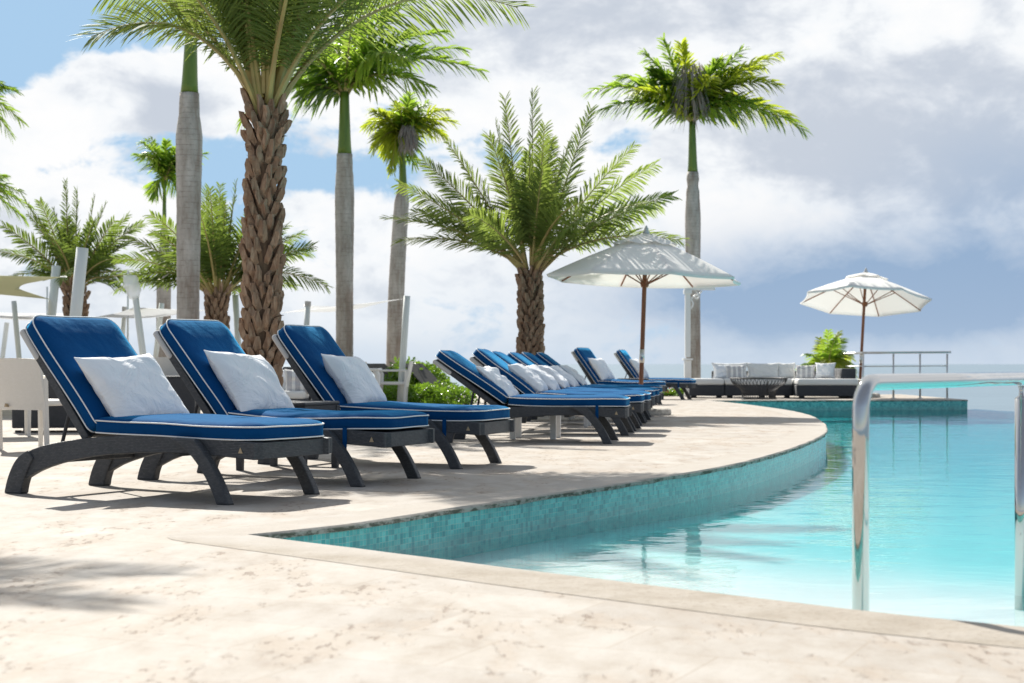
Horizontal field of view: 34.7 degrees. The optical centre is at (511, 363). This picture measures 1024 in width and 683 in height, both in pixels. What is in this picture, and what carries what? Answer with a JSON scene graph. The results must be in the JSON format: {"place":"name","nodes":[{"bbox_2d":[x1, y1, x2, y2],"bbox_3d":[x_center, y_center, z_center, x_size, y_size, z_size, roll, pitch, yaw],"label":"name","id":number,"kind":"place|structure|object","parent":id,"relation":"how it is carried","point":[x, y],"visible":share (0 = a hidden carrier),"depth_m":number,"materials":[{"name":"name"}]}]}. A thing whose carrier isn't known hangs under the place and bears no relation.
{"place":"outdoors","nodes":[
{"label":"outdoors","id":0,"kind":"place"},
{"bbox_2d":[0,394,1023,682],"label":"pool deck","id":1,"kind":"structure","parent":0,"point":[108,584],"depth_m":5.18,"materials":[{"name":"beige stone"}]},
{"bbox_2d":[0,322,8,357],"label":"sail post","id":2,"kind":"object","parent":1,"relation":"on","point":[4,339],"visible":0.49,"depth_m":33.96,"materials":[{"name":"white metal"}]},
{"bbox_2d":[0,81,28,142],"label":"royal palm","id":3,"kind":"object","parent":1,"relation":"on","point":[8,88],"visible":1,"depth_m":36.12,"materials":[{"name":"green plant"}]},
{"bbox_2d":[11,301,21,357],"bbox_3d":[-9.005,-0.197,30.000,0.327,1.922,0.206,0,0,0],"label":"sail post","id":4,"kind":"object","parent":1,"relation":"on","point":[16,329],"visible":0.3,"depth_m":29.96,"materials":[{"name":"white metal"}]},
{"bbox_2d":[0,174,33,227],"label":"royal palm","id":5,"kind":"object","parent":1,"relation":"on","point":[4,190],"visible":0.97,"depth_m":39.14,"materials":[{"name":"green plant"}]},
{"bbox_2d":[24,410,30,436],"bbox_3d":[-5.331,0.354,17.147,0.565,0.812,0.653,0,0,-20],"label":"armchair","id":6,"kind":"object","parent":1,"relation":"on","point":[27,418],"visible":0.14,"depth_m":17.05,"materials":[{"name":"white plastic"}]},
{"bbox_2d":[0,358,61,449],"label":"armchair","id":7,"kind":"object","parent":1,"relation":"on","point":[23,383],"visible":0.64,"depth_m":14.22,"materials":[{"name":"white fabric"}]},
{"bbox_2d":[12,382,74,432],"bbox_3d":[-5.050,0.470,18.500,1.070,0.590,0.720,0,0,-8],"label":"wicker table","id":8,"kind":"object","parent":1,"relation":"on","point":[57,416],"visible":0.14,"depth_m":18.14,"materials":[{"name":"black wicker"}]},
{"bbox_2d":[46,287,47,314],"bbox_3d":[-9.648,-0.422,34.000,0.100,2.364,0.095,0,0,0],"label":"flag pole","id":9,"kind":"object","parent":1,"relation":"on","point":[46,300],"visible":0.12,"depth_m":33.98,"materials":[{"name":"white metal"}]},
{"bbox_2d":[0,313,64,319],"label":"shade sail","id":10,"kind":"object","parent":9,"relation":"attached to","point":[25,316],"visible":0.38,"depth_m":36.43,"materials":[{"name":"white fabric"}]},
{"bbox_2d":[42,265,60,374],"bbox_3d":[-8.529,-0.520,30.025,0.478,2.575,0.351,0,0,-23],"label":"sail post","id":11,"kind":"object","parent":1,"relation":"on","point":[53,297],"visible":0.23,"depth_m":29.93,"materials":[{"name":"white metal"}]},
{"bbox_2d":[0,276,66,298],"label":"shade sail","id":12,"kind":"object","parent":11,"relation":"attached to","point":[10,285],"visible":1,"depth_m":25.75,"materials":[{"name":"beige fabric"}]},
{"bbox_2d":[70,247,87,315],"bbox_3d":[-6.484,-0.471,23.975,0.496,2.480,0.379,0,0,25],"label":"sail post","id":13,"kind":"object","parent":1,"relation":"on","point":[78,286],"visible":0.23,"depth_m":23.93,"materials":[{"name":"silver metal"}]},
{"bbox_2d":[0,179,167,316],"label":"date palm","id":14,"kind":"object","parent":1,"relation":"on","point":[63,246],"visible":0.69,"depth_m":30.83,"materials":[{"name":"green plant"}]},
{"bbox_2d":[121,307,126,334],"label":"sail post","id":15,"kind":"object","parent":1,"relation":"on","point":[123,324],"visible":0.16,"depth_m":31.96,"materials":[{"name":"white metal"}]},
{"bbox_2d":[127,270,128,340],"bbox_3d":[-6.806,-0.449,29.000,0.100,2.419,0.095,0,0,0],"label":"flag pole","id":16,"kind":"object","parent":1,"relation":"on","point":[127,316],"visible":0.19,"depth_m":28.98,"materials":[{"name":"white metal"}]},
{"bbox_2d":[132,299,145,354],"bbox_3d":[-5.824,-0.160,26.000,0.416,1.855,0.232,0,0,0],"label":"sail post","id":17,"kind":"object","parent":1,"relation":"on","point":[139,327],"visible":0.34,"depth_m":25.95,"materials":[{"name":"white metal"}]},
{"bbox_2d":[123,275,140,298],"bbox_3d":[-6.040,-1.219,25.997,0.270,0.376,0.270,0,0,15],"label":"plastic bag","id":18,"kind":"object","parent":17,"relation":"attached to","point":[131,287],"visible":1,"depth_m":25.91,"materials":[{"name":"white"}]},
{"bbox_2d":[98,308,204,317],"bbox_3d":[-6.617,-1.019,31.100,2.624,0.428,10.080,0,0,0],"label":"shade sail","id":19,"kind":"object","parent":17,"relation":"attached to","point":[149,312],"visible":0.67,"depth_m":28.64,"materials":[{"name":"white fabric"}]},
{"bbox_2d":[153,303,163,356],"bbox_3d":[-6.981,-0.215,32.000,0.382,1.961,0.220,0,0,0],"label":"sail post","id":20,"kind":"object","parent":1,"relation":"on","point":[156,344],"visible":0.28,"depth_m":31.96,"materials":[{"name":"white metal"}]},
{"bbox_2d":[154,357,178,375],"bbox_3d":[-4.655,0.334,21.944,0.565,0.852,0.653,0,0,-5],"label":"armchair","id":21,"kind":"object","parent":1,"relation":"on","point":[167,366],"visible":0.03,"depth_m":21.65,"materials":[{"name":"beige fabric"}]},
{"bbox_2d":[5,315,331,504],"bbox_3d":[-2.001,0.235,9.548,1.824,1.052,0.866,0,0,28],"label":"sun lounger","id":22,"kind":"object","parent":1,"relation":"on","point":[56,345],"visible":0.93,"depth_m":9.38,"materials":[{"name":"fabric"}]},
{"bbox_2d":[74,353,188,416],"bbox_3d":[-2.217,0.160,9.663,0.182,0.541,0.688,-42,-15,22],"label":"pillow","id":23,"kind":"object","parent":22,"relation":"on","point":[132,385],"visible":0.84,"depth_m":9.52,"materials":[{"name":"white fabric"}]},
{"bbox_2d":[130,137,208,356],"bbox_3d":[-7.891,-2.270,38.035,1.851,6.062,1.245,0,0,-18],"label":"royal palm","id":24,"kind":"object","parent":1,"relation":"on","point":[162,163],"visible":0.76,"depth_m":37.85,"materials":[{"name":"green plant"}]},
{"bbox_2d":[153,0,208,320],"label":"royal palm","id":25,"kind":"object","parent":1,"relation":"on","point":[189,139],"visible":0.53,"depth_m":23.86,"materials":[{"name":"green plant"}]},
{"bbox_2d":[165,376,199,413],"bbox_3d":[-4.380,0.460,21.200,0.640,0.610,0.720,0,0,-5],"label":"wicker table","id":26,"kind":"object","parent":1,"relation":"on","point":[179,387],"visible":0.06,"depth_m":20.87,"materials":[{"name":"black wicker"}]},
{"bbox_2d":[109,178,333,329],"bbox_3d":[-4.940,-1.149,27.312,3.339,3.821,3.025,0,0,-34],"label":"date palm","id":27,"kind":"object","parent":1,"relation":"on","point":[219,248],"visible":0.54,"depth_m":26.84,"materials":[{"name":"green plant"}]},
{"bbox_2d":[232,295,240,345],"bbox_3d":[-4.630,-0.211,28.009,0.263,1.947,0.228,0,0,32],"label":"sail post","id":28,"kind":"object","parent":1,"relation":"on","point":[236,314],"visible":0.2,"depth_m":27.95,"materials":[{"name":"white metal"}]},
{"bbox_2d":[137,319,434,486],"bbox_3d":[-1.476,0.229,10.785,1.824,1.064,0.866,0,0,22],"label":"sun lounger","id":29,"kind":"object","parent":1,"relation":"on","point":[184,344],"visible":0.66,"depth_m":10.62,"materials":[{"name":"fabric"}]},
{"bbox_2d":[204,350,294,411],"bbox_3d":[-1.724,0.139,10.885,0.191,0.540,0.688,-39,-17,18],"label":"pillow","id":30,"kind":"object","parent":29,"relation":"on","point":[249,382],"visible":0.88,"depth_m":10.70,"materials":[{"name":"white fabric"}]},
{"bbox_2d":[236,400,339,470],"bbox_3d":[-1.620,0.515,11.860,0.560,0.490,0.560,0,0,20],"label":"side table","id":31,"kind":"object","parent":1,"relation":"on","point":[327,405],"visible":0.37,"depth_m":11.80,"materials":[{"name":"grey wicker"}]},
{"bbox_2d":[283,367,312,400],"bbox_3d":[-3.100,0.390,23.535,0.502,0.700,0.870,0,0,0],"label":"lounge seat","id":32,"kind":"object","parent":1,"relation":"on","point":[299,395],"visible":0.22,"depth_m":23.11,"materials":[{"name":"white fabric"}]},
{"bbox_2d":[282,370,285,390],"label":"pillow","id":33,"kind":"object","parent":32,"relation":"on","point":[284,382],"visible":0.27,"depth_m":23.45,"materials":[{"name":"white fabric"}]},
{"bbox_2d":[284,369,307,393],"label":"pillow","id":34,"kind":"object","parent":32,"relation":"on","point":[293,383],"visible":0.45,"depth_m":23.24,"materials":[{"name":"fabric"}]},
{"bbox_2d":[66,0,534,385],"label":"date palm","id":35,"kind":"object","parent":1,"relation":"on","point":[277,43],"visible":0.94,"depth_m":15.07,"materials":[{"name":"green plant"}]},
{"bbox_2d":[304,301,310,326],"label":"sail post","id":36,"kind":"object","parent":1,"relation":"on","point":[307,313],"visible":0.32,"depth_m":29.96,"materials":[{"name":"white metal"}]},
{"bbox_2d":[235,0,489,356],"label":"royal palm","id":37,"kind":"object","parent":1,"relation":"on","point":[345,77],"visible":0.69,"depth_m":29.85,"materials":[{"name":"green plant"}]},
{"bbox_2d":[369,368,383,390],"bbox_3d":[-2.720,0.418,28.600,0.909,0.687,0.836,0,0,0],"label":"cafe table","id":38,"kind":"object","parent":1,"relation":"on","point":[379,377],"visible":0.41,"depth_m":28.21,"materials":[{"name":"white plastic"}]},
{"bbox_2d":[257,324,513,468],"bbox_3d":[-0.948,0.228,12.496,1.824,1.065,0.866,0,0,20],"label":"sun lounger","id":39,"kind":"object","parent":1,"relation":"on","point":[302,348],"visible":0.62,"depth_m":12.31,"materials":[{"name":"fabric"}]},
{"bbox_2d":[321,354,386,402],"bbox_3d":[-1.197,0.140,12.587,0.191,0.521,0.600,-38,-14,16],"label":"pillow","id":40,"kind":"object","parent":39,"relation":"on","point":[354,379],"visible":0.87,"depth_m":12.39,"materials":[{"name":"white fabric"}]},
{"bbox_2d":[379,361,413,401],"bbox_3d":[-2.063,0.354,28.900,0.653,0.812,0.505,0,0,0],"label":"armchair","id":41,"kind":"object","parent":1,"relation":"on","point":[407,376],"visible":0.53,"depth_m":28.67,"materials":[{"name":"white plastic"}]},
{"bbox_2d":[397,296,409,401],"bbox_3d":[-1.970,-0.223,29.011,0.296,1.973,0.255,0,0,-32],"label":"sail post","id":42,"kind":"object","parent":1,"relation":"on","point":[404,339],"visible":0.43,"depth_m":28.95,"materials":[{"name":"white metal"}]},
{"bbox_2d":[284,299,399,312],"bbox_3d":[-3.076,-1.084,32.606,2.506,0.361,7.069,0,0,0],"label":"shade sail","id":43,"kind":"object","parent":42,"relation":"attached to","point":[327,308],"visible":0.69,"depth_m":30.41,"materials":[{"name":"white fabric"}]},
{"bbox_2d":[367,364,446,397],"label":"sling lounger","id":44,"kind":"object","parent":1,"relation":"on","point":[383,366],"visible":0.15,"depth_m":31.26,"materials":[{"name":"grey"}]},
{"bbox_2d":[359,91,459,374],"bbox_3d":[-2.243,-2.598,35.953,2.273,6.719,1.433,0,0,0],"label":"royal palm","id":45,"kind":"object","parent":1,"relation":"on","point":[404,125],"visible":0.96,"depth_m":35.84,"materials":[{"name":"green plant"}]},
{"bbox_2d":[383,356,457,403],"bbox_3d":[-1.813,0.347,31.504,1.701,1.006,2.210,0,0,0],"label":"leafy bush","id":46,"kind":"object","parent":1,"relation":"on","point":[442,378],"visible":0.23,"depth_m":31.28,"materials":[{"name":"green plant"}]},
{"bbox_2d":[383,380,480,404],"bbox_3d":[-1.707,0.562,29.828,2.302,0.545,1.178,0,0,8],"label":"hedge","id":47,"kind":"object","parent":1,"relation":"on","point":[439,395],"visible":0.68,"depth_m":29.54,"materials":[{"name":"green plant"}]},
{"bbox_2d":[406,364,486,404],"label":"sling lounger","id":48,"kind":"object","parent":1,"relation":"on","point":[424,375],"visible":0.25,"depth_m":30.97,"materials":[{"name":"grey"}]},
{"bbox_2d":[433,350,631,443],"bbox_3d":[0.212,0.310,16.098,1.893,0.902,0.866,0,0,8],"label":"sun lounger","id":49,"kind":"object","parent":1,"relation":"on","point":[595,410],"visible":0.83,"depth_m":15.75,"materials":[{"name":"fabric"}]},
{"bbox_2d":[476,366,518,396],"bbox_3d":[-0.133,0.183,16.147,0.491,0.183,0.609,42,5,6],"label":"pillow","id":50,"kind":"object","parent":49,"relation":"on","point":[496,377],"visible":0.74,"depth_m":15.94,"materials":[{"name":"white fabric"}]},
{"bbox_2d":[379,85,688,354],"bbox_3d":[0.346,-1.756,24.796,4.707,5.034,3.141,0,0,10],"label":"date palm","id":51,"kind":"object","parent":1,"relation":"on","point":[534,212],"visible":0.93,"depth_m":24.83,"materials":[{"name":"green plant"}]},
{"bbox_2d":[510,405,560,439],"bbox_3d":[0.240,0.540,16.720,0.480,0.439,0.480,0,0,8],"label":"side table","id":52,"kind":"object","parent":1,"relation":"on","point":[555,427],"visible":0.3,"depth_m":16.53,"materials":[{"name":"white wood"}]},
{"bbox_2d":[470,348,646,435],"bbox_3d":[0.514,0.294,17.878,1.869,0.934,0.866,0,0,8],"label":"sun lounger","id":53,"kind":"object","parent":1,"relation":"on","point":[486,357],"visible":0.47,"depth_m":17.60,"materials":[{"name":"fabric"}]},
{"bbox_2d":[508,363,547,392],"bbox_3d":[0.181,0.165,17.925,0.491,0.188,0.609,39,5,6],"label":"pillow","id":54,"kind":"object","parent":53,"relation":"on","point":[534,380],"visible":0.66,"depth_m":17.68,"materials":[{"name":"white fabric"}]},
{"bbox_2d":[491,351,652,430],"bbox_3d":[0.676,0.304,19.073,1.885,0.914,0.866,0,0,8],"label":"sun lounger","id":55,"kind":"object","parent":1,"relation":"on","point":[632,419],"visible":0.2,"depth_m":18.86,"materials":[{"name":"fabric"}]},
{"bbox_2d":[526,364,560,389],"bbox_3d":[0.350,0.173,19.119,0.491,0.189,0.609,37,5,6],"label":"pillow","id":56,"kind":"object","parent":55,"relation":"on","point":[550,381],"visible":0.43,"depth_m":18.91,"materials":[{"name":"white fabric"}]},
{"bbox_2d":[507,352,656,425],"bbox_3d":[0.872,0.304,20.691,1.885,0.915,0.866,0,0,8],"label":"sun lounger","id":57,"kind":"object","parent":1,"relation":"on","point":[519,358],"visible":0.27,"depth_m":20.45,"materials":[{"name":"fabric"}]},
{"bbox_2d":[538,365,569,388],"bbox_3d":[0.526,0.167,20.739,0.472,0.168,0.590,37,5,6],"label":"pillow","id":58,"kind":"object","parent":57,"relation":"on","point":[562,381],"visible":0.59,"depth_m":20.51,"materials":[{"name":"white fabric"}]},
{"bbox_2d":[584,416,590,426],"bbox_3d":[0.720,0.550,19.950,0.460,0.419,0.460,0,0,8],"label":"side table","id":59,"kind":"object","parent":1,"relation":"on","point":[587,423],"visible":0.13,"depth_m":19.70,"materials":[{"name":"white wood"}]},
{"bbox_2d":[521,352,660,421],"bbox_3d":[1.040,0.299,21.935,1.877,0.924,0.866,0,0,8],"label":"sun lounger","id":60,"kind":"object","parent":1,"relation":"on","point":[534,359],"visible":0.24,"depth_m":21.72,"materials":[{"name":"fabric"}]},
{"bbox_2d":[549,365,578,386],"bbox_3d":[0.700,0.175,21.983,0.472,0.162,0.590,38,5,6],"label":"pillow","id":61,"kind":"object","parent":60,"relation":"on","point":[571,380],"visible":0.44,"depth_m":21.78,"materials":[{"name":"white fabric"}]},
{"bbox_2d":[535,352,663,416],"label":"sun lounger","id":62,"kind":"object","parent":1,"relation":"on","point":[547,359],"visible":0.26,"depth_m":23.64,"materials":[{"name":"fabric"}]},
{"bbox_2d":[559,365,586,385],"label":"pillow","id":63,"kind":"object","parent":62,"relation":"on","point":[575,374],"visible":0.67,"depth_m":23.72,"materials":[{"name":"white fabric"}]},
{"bbox_2d":[571,347,667,403],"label":"sun lounger","id":64,"kind":"object","parent":1,"relation":"on","point":[581,355],"visible":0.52,"depth_m":30.92,"materials":[{"name":"fabric"}]},
{"bbox_2d":[588,358,614,379],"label":"pillow","id":65,"kind":"object","parent":64,"relation":"on","point":[600,367],"visible":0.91,"depth_m":30.97,"materials":[{"name":"white fabric"}]},
{"bbox_2d":[617,378,647,379],"bbox_3d":[2.450,0.525,33.200,0.600,0.470,0.600,0,0,8],"label":"side table","id":66,"kind":"object","parent":1,"relation":"on","point":[632,378],"visible":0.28,"depth_m":32.91,"materials":[{"name":"white plastic"}]},
{"bbox_2d":[547,225,740,415],"bbox_3d":[1.986,-0.656,24.487,2.770,2.835,2.772,0,0,-33],"label":"parasol","id":67,"kind":"object","parent":1,"relation":"on","point":[645,260],"visible":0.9,"depth_m":24.06,"materials":[{"name":"white fabric"}]},
{"bbox_2d":[614,349,696,399],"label":"sun lounger","id":68,"kind":"object","parent":1,"relation":"on","point":[622,356],"visible":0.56,"depth_m":35.08,"materials":[{"name":"fabric"}]},
{"bbox_2d":[630,359,648,377],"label":"pillow","id":69,"kind":"object","parent":68,"relation":"on","point":[634,363],"visible":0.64,"depth_m":35.16,"materials":[{"name":"white fabric"}]},
{"bbox_2d":[660,388,683,395],"bbox_3d":[3.432,0.679,38.838,1.588,0.308,1.080,0,0,0],"label":"flower hedge","id":70,"kind":"object","parent":1,"relation":"on","point":[671,392],"visible":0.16,"depth_m":38.62,"materials":[{"name":"green plant"}]},
{"bbox_2d":[581,33,811,377],"bbox_3d":[4.611,-3.644,39.975,5.420,8.808,2.803,0,0,-20],"label":"royal palm","id":71,"kind":"object","parent":1,"relation":"on","point":[691,96],"visible":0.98,"depth_m":39.83,"materials":[{"name":"green plant"}]},
{"bbox_2d":[682,288,714,396],"bbox_3d":[4.358,-0.511,38.200,0.752,2.542,0.225,0,0,0],"label":"porch post","id":72,"kind":"object","parent":1,"relation":"on","point":[687,292],"visible":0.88,"depth_m":38.14,"materials":[{"name":"white plastic"}]},
{"bbox_2d":[730,377,787,399],"bbox_3d":[5.317,0.525,35.300,1.241,0.464,1.241,0,0,0],"label":"wire table","id":73,"kind":"object","parent":1,"relation":"on","point":[741,388],"visible":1,"depth_m":35.08,"materials":[{"name":"black metal"}]},
{"bbox_2d":[686,363,857,398],"bbox_3d":[5.794,0.364,36.782,3.684,0.792,1.495,0,0,0],"label":"sectional sofa","id":74,"kind":"object","parent":1,"relation":"on","point":[844,382],"visible":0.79,"depth_m":36.55,"materials":[{"name":"grey wicker"}]},
{"bbox_2d":[713,365,728,378],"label":"pillow","id":75,"kind":"object","parent":74,"relation":"on","point":[720,371],"visible":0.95,"depth_m":37.02,"materials":[{"name":"white fabric"}]},
{"bbox_2d":[725,365,744,377],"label":"pillow","id":76,"kind":"object","parent":74,"relation":"on","point":[734,371],"visible":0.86,"depth_m":36.95,"materials":[{"name":"fabric"}]},
{"bbox_2d":[795,365,815,378],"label":"pillow","id":77,"kind":"object","parent":74,"relation":"on","point":[804,371],"visible":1,"depth_m":36.83,"materials":[{"name":"fabric"}]},
{"bbox_2d":[815,363,835,378],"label":"pillow","id":78,"kind":"object","parent":74,"relation":"on","point":[825,370],"visible":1,"depth_m":36.61,"materials":[{"name":"white fabric"}]},
{"bbox_2d":[800,329,858,377],"bbox_3d":[7.623,-0.037,39.476,1.636,1.600,1.514,0,0,0],"label":"young palm","id":79,"kind":"object","parent":1,"relation":"on","point":[833,352],"visible":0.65,"depth_m":39.35,"materials":[{"name":"green plant"}]},
{"bbox_2d":[800,268,931,397],"bbox_3d":[7.990,-0.715,37.087,2.799,2.954,2.772,0,0,0],"label":"parasol","id":80,"kind":"object","parent":1,"relation":"on","point":[864,293],"visible":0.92,"depth_m":37.60,"materials":[{"name":"white fabric"}]},
{"bbox_2d":[840,351,950,398],"bbox_3d":[7.963,0.236,37.883,1.696,1.047,4.944,0,0,-21],"label":"steel railing","id":81,"kind":"object","parent":1,"relation":"on","point":[900,352],"visible":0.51,"depth_m":36.05,"materials":[{"name":"grey metal"}]},
{"bbox_2d":[0,0,1023,363],"label":"sky","id":82,"kind":"structure","parent":0,"point":[909,172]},
{"bbox_2d":[280,401,966,559],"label":"pool wall","id":83,"kind":"structure","parent":0,"point":[425,535],"depth_m":9.79,"materials":[{"name":"teal tile"}]},
{"bbox_2d":[168,394,1023,647],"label":"pool coping","id":84,"kind":"object","parent":83,"relation":"on","point":[810,429],"visible":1,"depth_m":6.40,"materials":[{"name":"beige stone"}]},
{"bbox_2d":[282,364,1023,411],"bbox_3d":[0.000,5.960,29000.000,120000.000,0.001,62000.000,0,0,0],"label":"sea","id":85,"kind":"structure","parent":0,"point":[999,398],"depth_m":932.53,"materials":[{"name":"liquid"}]},
{"bbox_2d":[417,409,1014,593],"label":"pool water","id":86,"kind":"structure","parent":0,"point":[928,469],"depth_m":11.10,"materials":[{"name":"blue liquid"}]},
{"bbox_2d":[449,522,1023,626],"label":"pool floor","id":87,"kind":"structure","parent":0,"point":[972,596],"depth_m":7.98,"materials":[{"name":"white paint"}]},
{"bbox_2d":[852,372,1023,610],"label":"pool handrail","id":88,"kind":"object","parent":87,"relation":"on","point":[867,386],"visible":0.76,"depth_m":5.39,"materials":[{"name":"silver metal"}]}
]}

